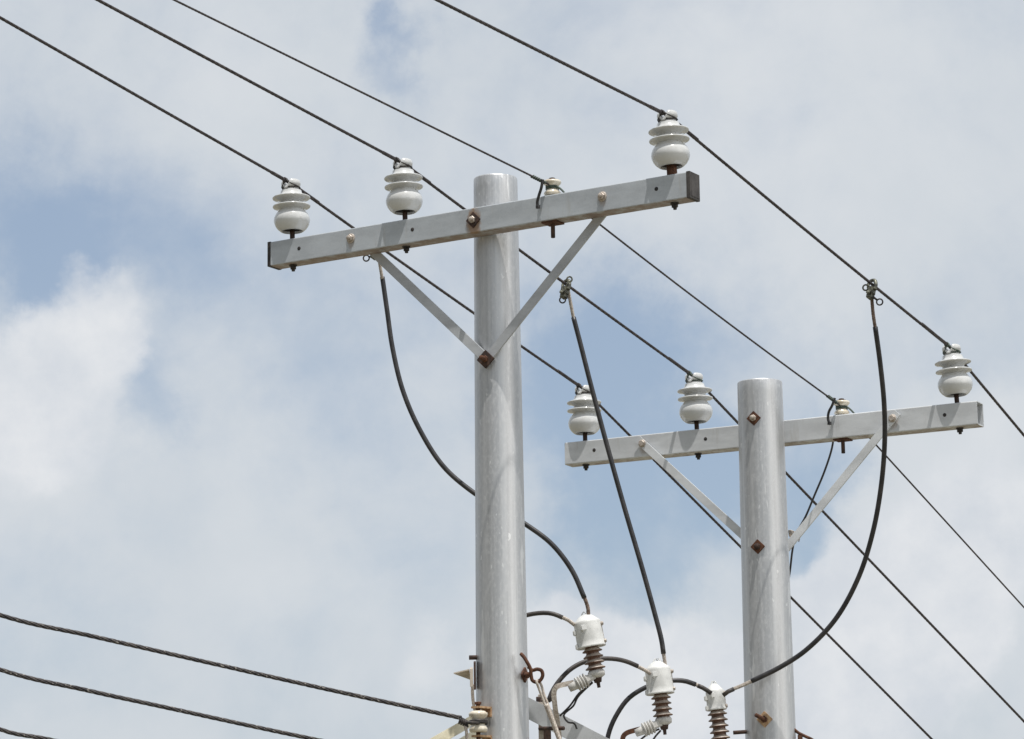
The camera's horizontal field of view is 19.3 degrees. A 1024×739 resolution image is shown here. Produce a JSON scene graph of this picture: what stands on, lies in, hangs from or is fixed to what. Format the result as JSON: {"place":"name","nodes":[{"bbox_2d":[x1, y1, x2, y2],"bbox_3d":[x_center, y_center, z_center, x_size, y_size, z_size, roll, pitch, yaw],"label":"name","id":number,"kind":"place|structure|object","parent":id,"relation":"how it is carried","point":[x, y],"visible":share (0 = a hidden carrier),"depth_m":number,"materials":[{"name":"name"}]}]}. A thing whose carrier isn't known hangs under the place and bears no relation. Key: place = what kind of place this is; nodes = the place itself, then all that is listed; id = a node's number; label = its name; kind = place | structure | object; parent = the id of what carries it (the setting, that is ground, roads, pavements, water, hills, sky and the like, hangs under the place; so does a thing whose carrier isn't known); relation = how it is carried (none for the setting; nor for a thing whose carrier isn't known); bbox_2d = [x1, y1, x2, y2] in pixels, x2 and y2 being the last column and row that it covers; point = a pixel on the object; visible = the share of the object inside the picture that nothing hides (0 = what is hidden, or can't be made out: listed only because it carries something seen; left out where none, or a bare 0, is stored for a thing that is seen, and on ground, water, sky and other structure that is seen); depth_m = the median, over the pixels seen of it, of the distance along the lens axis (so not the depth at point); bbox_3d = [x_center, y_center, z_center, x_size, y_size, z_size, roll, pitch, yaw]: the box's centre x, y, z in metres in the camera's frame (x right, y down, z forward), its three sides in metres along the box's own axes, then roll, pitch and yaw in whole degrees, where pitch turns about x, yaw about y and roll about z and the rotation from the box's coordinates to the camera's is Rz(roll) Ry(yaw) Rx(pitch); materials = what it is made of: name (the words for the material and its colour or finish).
{"place":"outdoors","nodes":[
{"label":"outdoors","id":0,"kind":"place"},
{"bbox_2d":[0,0,1023,738],"label":"sky","id":1,"kind":"structure","parent":0,"point":[210,451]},
{"bbox_2d":[536,694,551,738],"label":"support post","id":2,"kind":"object","parent":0,"point":[544,734],"visible":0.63,"depth_m":12.64,"materials":[{"name":"metal"}]},
{"bbox_2d":[528,697,608,738],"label":"platform bar","id":3,"kind":"object","parent":2,"relation":"attached to","point":[538,715],"visible":0.63,"depth_m":12.57,"materials":[{"name":"grey metal"}]},
{"bbox_2d":[551,612,606,737],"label":"surge arrester","id":4,"kind":"object","parent":3,"relation":"attached to","point":[588,633],"visible":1,"depth_m":12.40,"materials":[{"name":"white ceramic"}]},
{"bbox_2d":[527,611,575,626],"bbox_3d":[0.086,1.058,12.454,0.364,0.110,0.041,-4,-12,15],"label":"link cable","id":5,"kind":"object","parent":4,"relation":"attached to","point":[551,613],"visible":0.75,"depth_m":12.42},
{"bbox_2d":[620,658,675,738],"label":"surge arrester","id":6,"kind":"object","parent":3,"relation":"attached to","point":[660,687],"visible":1,"depth_m":12.60,"materials":[{"name":"white ceramic"}]},
{"bbox_2d":[547,656,650,702],"bbox_3d":[0.366,1.296,12.557,0.468,0.196,0.028,3,-12,-16],"label":"link cable","id":7,"kind":"object","parent":6,"relation":"attached to","point":[584,661],"visible":0.93,"depth_m":12.56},
{"label":"ground","id":8,"kind":"structure","parent":0,"visible":0},
{"bbox_2d":[267,171,699,738],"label":"utility pole","id":9,"kind":"object","parent":8,"relation":"on","point":[496,219],"visible":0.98,"depth_m":11.87,"materials":[{"name":"metal"}]},
{"bbox_2d":[272,177,310,271],"bbox_3d":[-0.916,-0.602,12.504,0.158,0.397,0.158,-7,-12,23],"label":"pin insulator","id":10,"kind":"object","parent":9,"relation":"attached to","point":[291,217],"visible":1,"depth_m":12.47,"materials":[{"name":"ceramic"}]},
{"bbox_2d":[0,16,932,738],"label":"power line","id":11,"kind":"object","parent":10,"relation":"attached to","point":[282,178],"visible":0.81,"depth_m":12.99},
{"bbox_2d":[363,255,374,261],"bbox_3d":[-0.599,-0.511,12.864,0.084,0.098,0.052,-1,-11,0],"label":"wire clamp","id":12,"kind":"object","parent":11,"relation":"attached to","point":[369,257],"visible":0.24,"depth_m":12.86,"materials":[{"name":"grey metal"}]},
{"bbox_2d":[378,263,589,614],"bbox_3d":[-0.129,0.256,12.677,0.896,1.626,0.055,-2,-12,8],"label":"jumper cable","id":13,"kind":"object","parent":12,"relation":"attached to","point":[469,489],"visible":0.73,"depth_m":12.69,"materials":[{"name":"black rubber"}]},
{"bbox_2d":[384,157,422,252],"bbox_3d":[-0.437,-0.667,12.217,0.158,0.397,0.158,-9,-13,26],"label":"pin insulator","id":14,"kind":"object","parent":9,"relation":"attached to","point":[404,198],"visible":1,"depth_m":12.18,"materials":[{"name":"ceramic"}]},
{"bbox_2d":[95,0,1023,722],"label":"power line","id":15,"kind":"object","parent":14,"relation":"attached to","point":[561,282],"visible":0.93,"depth_m":12.90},
{"bbox_2d":[559,276,572,303],"bbox_3d":[0.232,-0.342,12.918,0.061,0.114,0.052,-1,-11,0],"label":"wire clamp","id":16,"kind":"object","parent":15,"relation":"attached to","point":[564,291],"visible":1,"depth_m":12.91,"materials":[{"name":"grey metal"}]},
{"bbox_2d":[568,291,666,663],"bbox_3d":[0.443,0.462,12.799,0.401,1.645,0.039,0,-11,-6],"label":"jumper cable","id":17,"kind":"object","parent":16,"relation":"hanging from","point":[619,489],"visible":1,"depth_m":12.79,"materials":[{"name":"black rubber"}]},
{"bbox_2d":[430,717,475,738],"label":"channel arm","id":18,"kind":"object","parent":9,"relation":"attached to","point":[453,731],"visible":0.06,"depth_m":11.96},
{"bbox_2d":[454,661,475,710],"bbox_3d":[-0.164,1.240,11.714,0.069,0.210,0.131,-7,-13,28],"label":"angle bracket","id":19,"kind":"object","parent":9,"relation":"attached to","point":[467,673],"visible":0.97,"depth_m":11.69,"materials":[{"name":"white metal"}]},
{"bbox_2d":[458,702,491,738],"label":"spool rack","id":20,"kind":"object","parent":9,"relation":"attached to","point":[478,722],"visible":1,"depth_m":11.57,"materials":[{"name":"beige ceramic"}]},
{"bbox_2d":[0,727,54,738],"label":"service line","id":21,"kind":"object","parent":20,"relation":"attached to","point":[15,733],"visible":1,"depth_m":11.31,"materials":[{"name":"metal"}]},
{"bbox_2d":[0,667,321,738],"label":"service line","id":22,"kind":"object","parent":20,"relation":"attached to","point":[132,700],"visible":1,"depth_m":11.38,"materials":[{"name":"black metal"}]},
{"bbox_2d":[0,613,461,719],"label":"service line","id":23,"kind":"object","parent":20,"relation":"attached to","point":[208,662],"visible":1,"depth_m":11.42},
{"bbox_2d":[519,652,544,683],"bbox_3d":[0.061,1.163,11.675,0.082,0.123,0.123,7,-14,-32],"label":"guy hook","id":24,"kind":"object","parent":9,"relation":"attached to","point":[525,675],"visible":1,"depth_m":11.64,"materials":[{"name":"brown metal"}]},
{"bbox_2d":[535,679,561,738],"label":"guy rope","id":25,"kind":"object","parent":24,"relation":"hanging from","point":[547,707],"visible":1,"depth_m":11.62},
{"bbox_2d":[530,175,564,237],"bbox_3d":[0.146,-0.645,11.802,0.097,0.243,0.151,-9,-14,35],"label":"spool insulator","id":26,"kind":"object","parent":9,"relation":"attached to","point":[552,187],"visible":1,"depth_m":11.82,"materials":[{"name":"beige ceramic"}]},
{"bbox_2d":[173,0,1023,607],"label":"power line","id":27,"kind":"object","parent":26,"relation":"attached to","point":[603,228],"visible":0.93,"depth_m":12.09,"materials":[{"name":"black metal"}]},
{"bbox_2d":[648,109,689,209],"bbox_3d":[0.613,-0.807,11.586,0.158,0.393,0.158,-9,-12,24],"label":"pin insulator","id":28,"kind":"object","parent":9,"relation":"attached to","point":[670,153],"visible":1,"depth_m":11.55,"materials":[{"name":"ceramic"}]},
{"bbox_2d":[435,0,1023,436],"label":"power line","id":29,"kind":"object","parent":28,"relation":"attached to","point":[757,190],"visible":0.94,"depth_m":11.91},
{"bbox_2d":[862,279,882,305],"bbox_3d":[1.507,-0.326,12.551,0.089,0.116,0.051,-1,-11,0],"label":"wire clamp","id":30,"kind":"object","parent":29,"relation":"attached to","point":[870,291],"visible":1,"depth_m":12.54,"materials":[{"name":"grey metal"}]},
{"bbox_2d":[722,300,886,696],"bbox_3d":[1.285,0.565,12.772,0.859,1.608,0.263,-11,-15,41],"label":"jumper cable","id":31,"kind":"object","parent":30,"relation":"hanging from","point":[818,638],"visible":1,"depth_m":12.68,"materials":[{"name":"black rubber"}]},
{"bbox_2d":[565,378,983,738],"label":"utility pole","id":32,"kind":"object","parent":8,"relation":"on","point":[761,435],"visible":1,"depth_m":13.02,"materials":[{"name":"metal"}]},
{"bbox_2d":[567,383,601,470],"bbox_3d":[0.333,0.263,13.730,0.158,0.402,0.158,-7,-13,25],"label":"pin insulator","id":33,"kind":"object","parent":32,"relation":"attached to","point":[583,421],"visible":0.94,"depth_m":13.69,"materials":[{"name":"ceramic"}]},
{"bbox_2d":[677,370,712,459],"bbox_3d":[0.826,0.206,13.483,0.158,0.402,0.158,-8,-13,27],"label":"pin insulator","id":34,"kind":"object","parent":32,"relation":"attached to","point":[696,410],"visible":1,"depth_m":13.45,"materials":[{"name":"ceramic"}]},
{"bbox_2d":[704,681,729,738],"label":"surge arrester","id":35,"kind":"object","parent":32,"relation":"attached to","point":[716,706],"visible":1,"depth_m":12.81,"materials":[{"name":"white ceramic"}]},
{"bbox_2d":[605,678,711,738],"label":"link cable","id":36,"kind":"object","parent":35,"relation":"attached to","point":[628,698],"visible":0.85,"depth_m":12.76,"materials":[{"name":"black rubber"}]},
{"bbox_2d":[795,729,812,738],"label":"eye bolt","id":37,"kind":"object","parent":32,"relation":"attached to","point":[801,735],"visible":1,"depth_m":12.86,"materials":[{"name":"metal"}]},
{"bbox_2d":[788,442,833,573],"bbox_3d":[1.231,1.272,13.228,0.199,1.974,0.526,5,-13,-27],"label":"ground lead","id":38,"kind":"object","parent":32,"relation":"hanging from","point":[790,532],"visible":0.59,"depth_m":13.24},
{"bbox_2d":[827,395,854,453],"bbox_3d":[1.420,0.243,13.137,0.154,0.246,0.096,5,-13,-28],"label":"spool insulator","id":39,"kind":"object","parent":32,"relation":"attached to","point":[842,408],"visible":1,"depth_m":13.13,"materials":[{"name":"beige ceramic"}]},
{"bbox_2d":[935,342,972,433],"bbox_3d":[1.911,0.081,12.941,0.158,0.403,0.158,-9,-12,24],"label":"pin insulator","id":40,"kind":"object","parent":32,"relation":"attached to","point":[955,382],"visible":1,"depth_m":12.91,"materials":[{"name":"ceramic"}]}
]}

